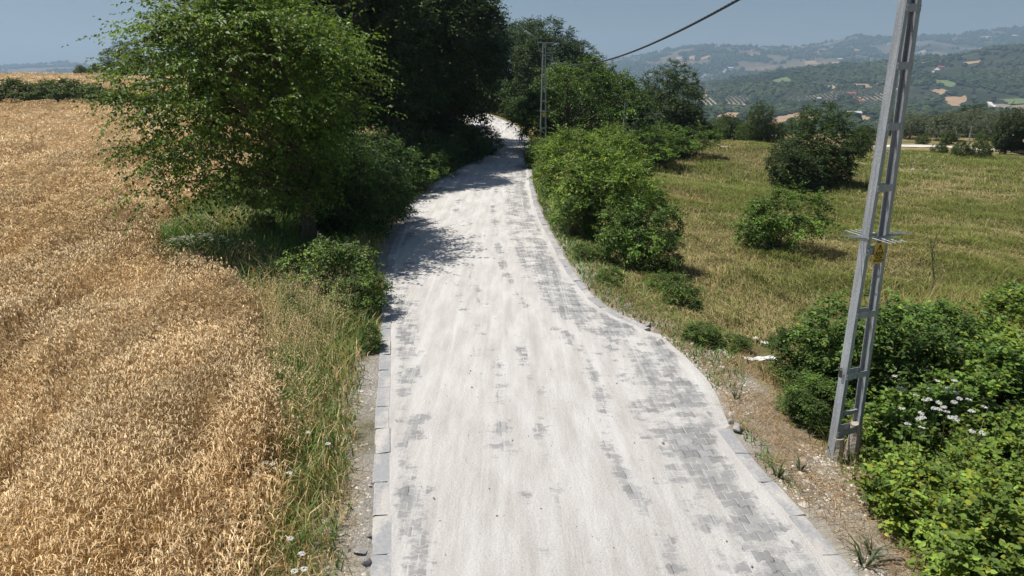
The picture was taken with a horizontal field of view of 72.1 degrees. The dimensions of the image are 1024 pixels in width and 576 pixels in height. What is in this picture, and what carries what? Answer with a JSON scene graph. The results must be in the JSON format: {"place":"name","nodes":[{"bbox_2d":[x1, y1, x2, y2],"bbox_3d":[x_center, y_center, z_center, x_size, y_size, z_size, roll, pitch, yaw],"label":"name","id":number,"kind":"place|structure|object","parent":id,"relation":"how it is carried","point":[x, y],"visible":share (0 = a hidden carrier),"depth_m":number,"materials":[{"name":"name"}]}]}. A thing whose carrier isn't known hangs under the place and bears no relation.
{"place":"outdoors","nodes":[
{"label":"outdoors","id":0,"kind":"place"},
{"bbox_2d":[145,206,271,265],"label":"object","id":1,"kind":"object","parent":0,"point":[198,241],"visible":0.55,"depth_m":19.90,"materials":[{"name":"green plant"}]},
{"bbox_2d":[131,154,804,575],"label":"verge grass","id":2,"kind":"structure","parent":0,"point":[275,240],"depth_m":12.73,"materials":[{"name":"green plant"}]},
{"bbox_2d":[0,0,1023,65],"label":"sky","id":3,"kind":"structure","parent":0,"point":[31,31],"materials":[{"name":"blue"}]},
{"bbox_2d":[1,101,1023,575],"bbox_3d":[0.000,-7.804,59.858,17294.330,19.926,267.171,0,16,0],"label":"ground","id":4,"kind":"structure","parent":0,"point":[365,465],"depth_m":10.39,"materials":[{"name":"soil"}]},
{"bbox_2d":[0,76,46,104],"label":"hedge bush","id":5,"kind":"object","parent":4,"relation":"on","point":[7,90],"visible":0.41,"depth_m":59.83,"materials":[{"name":"green plant"}]},
{"bbox_2d":[13,81,72,103],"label":"hedge bush","id":6,"kind":"object","parent":4,"relation":"on","point":[22,98],"visible":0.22,"depth_m":59.72,"materials":[{"name":"green plant"}]},
{"bbox_2d":[24,76,95,103],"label":"hedge bush","id":7,"kind":"object","parent":4,"relation":"on","point":[45,87],"visible":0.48,"depth_m":59.15,"materials":[{"name":"green plant"}]},
{"bbox_2d":[69,83,116,104],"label":"hedge bush","id":8,"kind":"object","parent":4,"relation":"on","point":[92,90],"visible":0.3,"depth_m":59.47,"materials":[{"name":"green plant"}]},
{"bbox_2d":[95,37,143,75],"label":"distant tree","id":9,"kind":"object","parent":4,"relation":"on","point":[109,51],"visible":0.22,"depth_m":120.47,"materials":[{"name":"green plant"}]},
{"bbox_2d":[0,71,326,575],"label":"wheat","id":10,"kind":"object","parent":4,"relation":"on","point":[129,388],"visible":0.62,"depth_m":10.70,"materials":[{"name":"plant"}]},
{"bbox_2d":[61,0,406,251],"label":"elm tree","id":11,"kind":"object","parent":4,"relation":"on","point":[295,117],"visible":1,"depth_m":18.06,"materials":[{"name":"green plant"}]},
{"bbox_2d":[211,176,263,210],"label":"verge bush","id":12,"kind":"object","parent":4,"relation":"on","point":[222,195],"visible":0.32,"depth_m":24.97,"materials":[{"name":"green plant"}]},
{"bbox_2d":[233,210,279,235],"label":"verge bush","id":13,"kind":"object","parent":4,"relation":"on","point":[263,218],"visible":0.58,"depth_m":22.04,"materials":[{"name":"green plant"}]},
{"bbox_2d":[170,0,368,107],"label":"dark tree","id":14,"kind":"object","parent":4,"relation":"on","point":[334,3],"visible":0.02,"depth_m":33.73,"materials":[{"name":"green plant"}]},
{"bbox_2d":[234,262,352,460],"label":"dry oats","id":15,"kind":"object","parent":4,"relation":"on","point":[287,331],"visible":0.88,"depth_m":12.69,"materials":[{"name":"plant"}]},
{"bbox_2d":[273,288,327,323],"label":"roadside shrub","id":16,"kind":"object","parent":4,"relation":"on","point":[291,296],"visible":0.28,"depth_m":14.54,"materials":[{"name":"green plant"}]},
{"bbox_2d":[273,239,345,290],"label":"roadside shrub","id":17,"kind":"object","parent":4,"relation":"on","point":[298,252],"visible":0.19,"depth_m":17.11,"materials":[{"name":"green plant"}]},
{"bbox_2d":[245,132,401,213],"bbox_3d":[-6.910,-4.247,26.126,5.644,3.342,5.548,14,22,39],"label":"shaded shrub","id":18,"kind":"object","parent":4,"relation":"on","point":[373,152],"visible":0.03,"depth_m":25.97,"materials":[{"name":"green plant"}]},
{"bbox_2d":[271,233,388,298],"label":"roadside shrub","id":19,"kind":"object","parent":4,"relation":"on","point":[342,254],"visible":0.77,"depth_m":15.47,"materials":[{"name":"green plant"}]},
{"bbox_2d":[244,0,447,159],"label":"dark tree","id":20,"kind":"object","parent":4,"relation":"on","point":[385,21],"visible":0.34,"depth_m":33.41,"materials":[{"name":"green plant"}]},
{"bbox_2d":[269,145,425,240],"bbox_3d":[-5.194,-2.911,22.041,4.704,3.342,4.623,11,20,32],"label":"shaded shrub","id":21,"kind":"object","parent":4,"relation":"on","point":[373,204],"visible":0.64,"depth_m":21.21,"materials":[{"name":"green plant"}]},
{"bbox_2d":[317,267,396,321],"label":"roadside shrub","id":22,"kind":"object","parent":4,"relation":"on","point":[365,284],"visible":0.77,"depth_m":14.58,"materials":[{"name":"green plant"}]},
{"bbox_2d":[353,319,387,355],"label":"roadside shrub","id":23,"kind":"object","parent":4,"relation":"on","point":[363,334],"visible":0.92,"depth_m":12.90,"materials":[{"name":"green plant"}]},
{"bbox_2d":[324,154,429,223],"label":"shaded shrub","id":24,"kind":"object","parent":4,"relation":"on","point":[412,189],"visible":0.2,"depth_m":23.94,"materials":[{"name":"green plant"}]},
{"bbox_2d":[340,123,430,200],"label":"shaded shrub","id":25,"kind":"object","parent":4,"relation":"on","point":[402,160],"visible":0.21,"depth_m":29.53,"materials":[{"name":"green plant"}]},
{"bbox_2d":[326,0,484,156],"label":"dark tree","id":26,"kind":"object","parent":4,"relation":"on","point":[454,9],"visible":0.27,"depth_m":38.52,"materials":[{"name":"green plant"}]},
{"bbox_2d":[390,138,454,190],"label":"roadside shrub","id":27,"kind":"object","parent":4,"relation":"on","point":[438,158],"visible":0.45,"depth_m":31.21,"materials":[{"name":"green plant"}]},
{"bbox_2d":[370,121,493,575],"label":"kerb","id":28,"kind":"structure","parent":4,"relation":"on","point":[380,557],"depth_m":9.70,"materials":[{"name":"concrete"}]},
{"bbox_2d":[400,131,469,177],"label":"shaded shrub","id":29,"kind":"object","parent":4,"relation":"on","point":[443,145],"visible":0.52,"depth_m":35.72,"materials":[{"name":"green plant"}]},
{"bbox_2d":[394,0,517,150],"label":"dark tree","id":30,"kind":"object","parent":4,"relation":"on","point":[470,101],"visible":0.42,"depth_m":44.17,"materials":[{"name":"green plant"}]},
{"bbox_2d":[419,119,497,163],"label":"shaded shrub","id":31,"kind":"object","parent":4,"relation":"on","point":[471,151],"visible":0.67,"depth_m":41.98,"materials":[{"name":"green plant"}]},
{"bbox_2d":[460,125,506,155],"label":"shaded shrub","id":32,"kind":"object","parent":4,"relation":"on","point":[499,142],"visible":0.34,"depth_m":46.48,"materials":[{"name":"green plant"}]},
{"bbox_2d":[458,14,513,102],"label":"dark tree","id":33,"kind":"object","parent":4,"relation":"on","point":[502,34],"visible":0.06,"depth_m":89.99,"materials":[{"name":"green plant"}]},
{"bbox_2d":[475,76,517,112],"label":"shaded shrub","id":34,"kind":"object","parent":4,"relation":"on","point":[505,90],"visible":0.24,"depth_m":85.89,"materials":[{"name":"green plant"}]},
{"bbox_2d":[493,15,551,105],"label":"dark tree","id":35,"kind":"object","parent":4,"relation":"on","point":[510,30],"visible":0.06,"depth_m":92.77,"materials":[{"name":"green plant"}]},
{"bbox_2d":[496,87,562,126],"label":"shaded shrub","id":36,"kind":"object","parent":4,"relation":"on","point":[512,103],"visible":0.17,"depth_m":79.36,"materials":[{"name":"green plant"}]},
{"bbox_2d":[519,133,548,167],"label":"roadside shrub","id":37,"kind":"object","parent":4,"relation":"on","point":[530,154],"visible":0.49,"depth_m":39.62,"materials":[{"name":"green plant"}]},
{"bbox_2d":[524,30,553,148],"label":"utility pole","id":38,"kind":"object","parent":4,"relation":"on","point":[542,77],"visible":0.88,"depth_m":42.20,"materials":[{"name":"metal"}]},
{"bbox_2d":[545,0,739,64],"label":"power cable","id":39,"kind":"object","parent":38,"relation":"hanging from","point":[706,17],"visible":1,"depth_m":16.89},
{"bbox_2d":[507,14,585,97],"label":"dark tree","id":40,"kind":"object","parent":4,"relation":"on","point":[523,61],"visible":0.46,"depth_m":82.29,"materials":[{"name":"green plant"}]},
{"bbox_2d":[522,70,581,130],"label":"broadleaf tree","id":41,"kind":"object","parent":4,"relation":"on","point":[549,117],"visible":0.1,"depth_m":63.38,"materials":[{"name":"green plant"}]},
{"bbox_2d":[526,124,583,175],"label":"roadside shrub","id":42,"kind":"object","parent":4,"relation":"on","point":[547,139],"visible":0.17,"depth_m":36.84,"materials":[{"name":"green plant"}]},
{"bbox_2d":[527,119,622,199],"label":"roadside shrub","id":43,"kind":"object","parent":4,"relation":"on","point":[549,166],"visible":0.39,"depth_m":29.33,"materials":[{"name":"green plant"}]},
{"bbox_2d":[546,180,604,238],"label":"tangled shrub","id":44,"kind":"object","parent":4,"relation":"on","point":[564,216],"visible":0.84,"depth_m":22.17,"materials":[{"name":"green plant"}]},
{"bbox_2d":[503,51,651,151],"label":"broadleaf tree","id":45,"kind":"object","parent":4,"relation":"on","point":[533,96],"visible":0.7,"depth_m":47.22,"materials":[{"name":"green plant"}]},
{"bbox_2d":[559,38,609,112],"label":"dark tree","id":46,"kind":"object","parent":4,"relation":"on","point":[581,43],"visible":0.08,"depth_m":86.27,"materials":[{"name":"green plant"}]},
{"bbox_2d":[568,241,605,261],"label":"tangled shrub","id":47,"kind":"object","parent":4,"relation":"on","point":[579,250],"visible":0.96,"depth_m":19.49,"materials":[{"name":"green plant"}]},
{"bbox_2d":[244,253,937,575],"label":"dead straw","id":48,"kind":"object","parent":4,"relation":"on","point":[807,452],"visible":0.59,"depth_m":9.25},
{"bbox_2d":[541,129,666,241],"bbox_3d":[2.967,-3.164,23.188,4.038,3.945,4.042,-5,17,-16],"label":"roadside shrub","id":49,"kind":"object","parent":4,"relation":"on","point":[580,171],"visible":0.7,"depth_m":22.40,"materials":[{"name":"green plant"}]},
{"bbox_2d":[569,117,639,170],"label":"roadside shrub","id":50,"kind":"object","parent":4,"relation":"on","point":[603,131],"visible":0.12,"depth_m":41.06,"materials":[{"name":"green plant"}]},
{"bbox_2d":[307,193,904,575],"bbox_3d":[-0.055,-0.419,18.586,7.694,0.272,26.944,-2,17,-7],"label":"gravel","id":51,"kind":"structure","parent":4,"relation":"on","point":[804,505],"depth_m":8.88,"materials":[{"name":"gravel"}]},
{"bbox_2d":[591,266,626,287],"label":"tangled shrub","id":52,"kind":"object","parent":4,"relation":"on","point":[621,275],"visible":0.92,"depth_m":17.28,"materials":[{"name":"green plant"}]},
{"bbox_2d":[563,66,664,135],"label":"broadleaf tree","id":53,"kind":"object","parent":4,"relation":"on","point":[645,111],"visible":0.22,"depth_m":62.23,"materials":[{"name":"green plant"}]},
{"bbox_2d":[577,125,660,199],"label":"roadside shrub","id":54,"kind":"object","parent":4,"relation":"on","point":[641,151],"visible":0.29,"depth_m":31.62,"materials":[{"name":"green plant"}]},
{"bbox_2d":[590,177,691,270],"bbox_3d":[3.522,-1.519,19.366,2.488,2.929,2.514,-9,19,-27],"label":"tangled shrub","id":55,"kind":"object","parent":4,"relation":"on","point":[641,237],"visible":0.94,"depth_m":19.09,"materials":[{"name":"green plant"}]},
{"bbox_2d":[609,122,677,162],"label":"roadside shrub","id":56,"kind":"object","parent":4,"relation":"on","point":[647,130],"visible":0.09,"depth_m":48.04,"materials":[{"name":"green plant"}]},
{"bbox_2d":[608,173,679,239],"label":"tangled shrub","id":57,"kind":"object","parent":4,"relation":"on","point":[654,208],"visible":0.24,"depth_m":23.77,"materials":[{"name":"green plant"}]},
{"bbox_2d":[613,119,691,167],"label":"roadside shrub","id":58,"kind":"object","parent":4,"relation":"on","point":[670,136],"visible":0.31,"depth_m":45.57,"materials":[{"name":"green plant"}]},
{"bbox_2d":[627,243,690,277],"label":"tangled shrub","id":59,"kind":"object","parent":4,"relation":"on","point":[670,263],"visible":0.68,"depth_m":19.22,"materials":[{"name":"green plant"}]},
{"bbox_2d":[639,271,687,290],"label":"tangled shrub","id":60,"kind":"object","parent":4,"relation":"on","point":[652,276],"visible":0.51,"depth_m":17.71,"materials":[{"name":"green plant"}]},
{"bbox_2d":[640,116,697,155],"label":"roadside shrub","id":61,"kind":"object","parent":4,"relation":"on","point":[664,127],"visible":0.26,"depth_m":50.72,"materials":[{"name":"green plant"}]},
{"bbox_2d":[487,114,856,575],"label":"kerb","id":62,"kind":"structure","parent":4,"relation":"on","point":[835,560],"depth_m":8.92,"materials":[{"name":"concrete"}]},
{"bbox_2d":[638,57,707,134],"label":"broadleaf tree","id":63,"kind":"object","parent":4,"relation":"on","point":[676,82],"visible":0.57,"depth_m":70.14,"materials":[{"name":"green plant"}]},
{"bbox_2d":[656,271,704,310],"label":"tangled shrub","id":64,"kind":"object","parent":4,"relation":"on","point":[686,293],"visible":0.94,"depth_m":16.32,"materials":[{"name":"green plant"}]},
{"bbox_2d":[667,110,714,139],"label":"broadleaf tree","id":65,"kind":"object","parent":4,"relation":"on","point":[701,121],"visible":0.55,"depth_m":69.11,"materials":[{"name":"green plant"}]},
{"bbox_2d":[659,120,726,157],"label":"roadside shrub","id":66,"kind":"object","parent":4,"relation":"on","point":[696,147],"visible":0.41,"depth_m":50.47,"materials":[{"name":"green plant"}]},
{"bbox_2d":[678,318,727,348],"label":"tangled shrub","id":67,"kind":"object","parent":4,"relation":"on","point":[693,330],"visible":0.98,"depth_m":13.28,"materials":[{"name":"green plant"}]},
{"bbox_2d":[715,112,746,140],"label":"broadleaf tree","id":68,"kind":"object","parent":4,"relation":"on","point":[732,122],"visible":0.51,"depth_m":79.24,"materials":[{"name":"green plant"}]},
{"bbox_2d":[713,331,755,350],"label":"tangled shrub","id":69,"kind":"object","parent":4,"relation":"on","point":[739,340],"visible":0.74,"depth_m":13.45,"materials":[{"name":"green plant"}]},
{"bbox_2d":[734,122,756,140],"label":"broadleaf tree","id":70,"kind":"object","parent":4,"relation":"on","point":[746,133],"visible":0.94,"depth_m":77.07,"materials":[{"name":"green plant"}]},
{"bbox_2d":[743,99,776,142],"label":"broadleaf tree","id":71,"kind":"object","parent":4,"relation":"on","point":[758,122],"visible":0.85,"depth_m":77.32,"materials":[{"name":"green plant"}]},
{"bbox_2d":[762,122,788,143],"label":"broadleaf tree","id":72,"kind":"object","parent":4,"relation":"on","point":[777,132],"visible":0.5,"depth_m":79.41,"materials":[{"name":"green plant"}]},
{"bbox_2d":[531,130,1023,546],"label":"meadow grass","id":73,"kind":"structure","parent":4,"relation":"on","point":[987,261],"depth_m":24.98,"materials":[{"name":"plant"}]},
{"bbox_2d":[728,170,843,254],"bbox_3d":[8.559,-2.199,22.114,3.218,2.856,3.184,13,21,37],"label":"meadow bush","id":74,"kind":"object","parent":4,"relation":"on","point":[763,230],"visible":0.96,"depth_m":21.84,"materials":[{"name":"green plant"}]},
{"bbox_2d":[762,136,827,192],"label":"meadow tree","id":75,"kind":"object","parent":4,"relation":"on","point":[791,154],"visible":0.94,"depth_m":40.62,"materials":[{"name":"green plant"}]},
{"bbox_2d":[771,385,833,420],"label":"tangled shrub","id":76,"kind":"object","parent":4,"relation":"on","point":[817,399],"visible":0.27,"depth_m":10.56,"materials":[{"name":"green plant"}]},
{"bbox_2d":[758,321,859,386],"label":"dark shrub","id":77,"kind":"object","parent":4,"relation":"on","point":[780,345],"visible":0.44,"depth_m":11.84,"materials":[{"name":"green plant"}]},
{"bbox_2d":[771,370,855,441],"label":"dark shrub","id":78,"kind":"object","parent":4,"relation":"on","point":[818,386],"visible":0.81,"depth_m":10.25,"materials":[{"name":"green plant"}]},
{"bbox_2d":[781,98,874,186],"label":"meadow tree","id":79,"kind":"object","parent":4,"relation":"on","point":[828,151],"visible":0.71,"depth_m":42.22,"materials":[{"name":"green plant"}]},
{"bbox_2d":[834,532,890,566],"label":"weed tuft","id":80,"kind":"object","parent":4,"relation":"on","point":[871,559],"visible":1,"depth_m":7.23,"materials":[{"name":"green plant"}]},
{"bbox_2d":[826,0,921,463],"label":"utility pole","id":81,"kind":"object","parent":4,"relation":"on","point":[906,22],"visible":0.98,"depth_m":8.64,"materials":[{"name":"metal"}]},
{"bbox_2d":[773,278,980,412],"bbox_3d":[5.799,1.037,11.265,2.680,2.321,2.747,-9,19,-27],"label":"dark shrub","id":82,"kind":"object","parent":4,"relation":"on","point":[928,339],"visible":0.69,"depth_m":10.69,"materials":[{"name":"green plant"}]},
{"bbox_2d":[903,113,926,138],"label":"olive tree","id":83,"kind":"object","parent":4,"relation":"on","point":[910,132],"visible":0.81,"depth_m":85.83,"materials":[{"name":"green plant"}]},
{"bbox_2d":[835,428,1023,572],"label":"bramble bush","id":84,"kind":"object","parent":4,"relation":"on","point":[903,493],"visible":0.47,"depth_m":7.72,"materials":[{"name":"green plant"}]},
{"bbox_2d":[842,376,1023,487],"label":"bramble bush","id":85,"kind":"object","parent":4,"relation":"on","point":[885,409],"visible":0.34,"depth_m":9.27,"materials":[{"name":"green plant"}]},
{"bbox_2d":[856,294,1009,384],"bbox_3d":[6.947,1.098,11.713,2.198,1.856,2.144,2,17,6],"label":"dark shrub","id":86,"kind":"object","parent":4,"relation":"on","point":[967,327],"visible":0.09,"depth_m":11.50,"materials":[{"name":"green plant"}]},
{"bbox_2d":[854,297,1021,394],"bbox_3d":[7.546,1.052,12.355,3.421,1.714,3.111,2,17,8],"label":"bramble bush","id":87,"kind":"object","parent":4,"relation":"on","point":[987,317],"visible":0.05,"depth_m":12.13,"materials":[{"name":"green plant"}]},
{"bbox_2d":[923,227,963,304],"bbox_3d":[10.382,-0.542,17.323,1.283,2.125,0.630,5,17,16],"label":"dead sapling","id":88,"kind":"object","parent":4,"relation":"on","point":[932,283],"visible":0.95,"depth_m":17.27,"materials":[{"name":"brown plant"}]},
{"bbox_2d":[866,336,1023,469],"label":"bramble bush","id":89,"kind":"object","parent":4,"relation":"on","point":[974,371],"visible":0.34,"depth_m":9.84,"materials":[{"name":"green plant"}]},
{"bbox_2d":[872,446,1023,575],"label":"bramble bush","id":90,"kind":"object","parent":4,"relation":"on","point":[957,554],"visible":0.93,"depth_m":6.63,"materials":[{"name":"green plant"}]},
{"bbox_2d":[940,130,955,144],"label":"track bush","id":91,"kind":"object","parent":4,"relation":"on","point":[945,137],"visible":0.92,"depth_m":75.17,"materials":[{"name":"green plant"}]},
{"bbox_2d":[928,109,971,140],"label":"olive tree","id":92,"kind":"object","parent":4,"relation":"on","point":[944,117],"visible":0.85,"depth_m":84.73,"materials":[{"name":"green plant"}]},
{"bbox_2d":[949,140,974,157],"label":"track bush","id":93,"kind":"object","parent":4,"relation":"on","point":[955,149],"visible":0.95,"depth_m":61.76,"materials":[{"name":"green plant"}]},
{"bbox_2d":[911,401,1023,503],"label":"bramble bush","id":94,"kind":"object","parent":4,"relation":"on","point":[990,419],"visible":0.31,"depth_m":8.50,"materials":[{"name":"green plant"}]},
{"bbox_2d":[952,105,992,137],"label":"olive tree","id":95,"kind":"object","parent":4,"relation":"on","point":[964,116],"visible":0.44,"depth_m":89.99,"materials":[{"name":"green plant"}]},
{"bbox_2d":[965,138,994,158],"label":"track bush","id":96,"kind":"object","parent":4,"relation":"on","point":[983,146],"visible":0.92,"depth_m":60.83,"materials":[{"name":"green plant"}]},
{"bbox_2d":[968,115,996,140],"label":"olive tree","id":97,"kind":"object","parent":4,"relation":"on","point":[988,124],"visible":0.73,"depth_m":85.78,"materials":[{"name":"green plant"}]},
{"bbox_2d":[949,325,1023,405],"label":"bramble bush","id":98,"kind":"object","parent":4,"relation":"on","point":[1016,336],"visible":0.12,"depth_m":11.06,"materials":[{"name":"green plant"}]},
{"bbox_2d":[958,282,1023,337],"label":"bramble bush","id":99,"kind":"object","parent":4,"relation":"on","point":[1009,304],"visible":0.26,"depth_m":13.37,"materials":[{"name":"green plant"}]},
{"bbox_2d":[962,279,1023,323],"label":"bramble bush","id":100,"kind":"object","parent":4,"relation":"on","point":[1011,284],"visible":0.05,"depth_m":15.30,"materials":[{"name":"green plant"}]},
{"bbox_2d":[990,102,1023,154],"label":"broadleaf tree","id":101,"kind":"object","parent":4,"relation":"on","point":[1011,143],"visible":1,"depth_m":64.23,"materials":[{"name":"green plant"}]},
{"bbox_2d":[1,29,1023,131],"bbox_3d":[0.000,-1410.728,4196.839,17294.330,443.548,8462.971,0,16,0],"label":"hills","id":102,"kind":"structure","parent":0,"point":[941,49],"depth_m":3825.96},
{"bbox_2d":[0,24,1023,133],"bbox_3d":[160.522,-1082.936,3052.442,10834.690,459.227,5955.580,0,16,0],"label":"hillside woods","id":103,"kind":"object","parent":102,"relation":"on","point":[760,84],"visible":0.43,"depth_m":1813.24,"materials":[{"name":"plant"}]},
{"bbox_2d":[696,72,922,109],"bbox_3d":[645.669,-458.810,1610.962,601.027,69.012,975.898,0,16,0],"label":"orchard trees","id":104,"kind":"object","parent":102,"relation":"on","point":[870,104],"visible":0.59,"depth_m":1427.13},
{"bbox_2d":[387,115,837,575],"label":"road","id":105,"kind":"structure","parent":0,"point":[535,342],"depth_m":10.07,"materials":[{"name":"concrete"}]},
{"bbox_2d":[835,274,1023,346],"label":"thicket grass","id":106,"kind":"structure","parent":0,"point":[943,294],"depth_m":15.56,"materials":[{"name":"plant"}]},
{"bbox_2d":[945,95,966,105],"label":"field","id":107,"kind":"structure","parent":0,"point":[954,101],"depth_m":1330.45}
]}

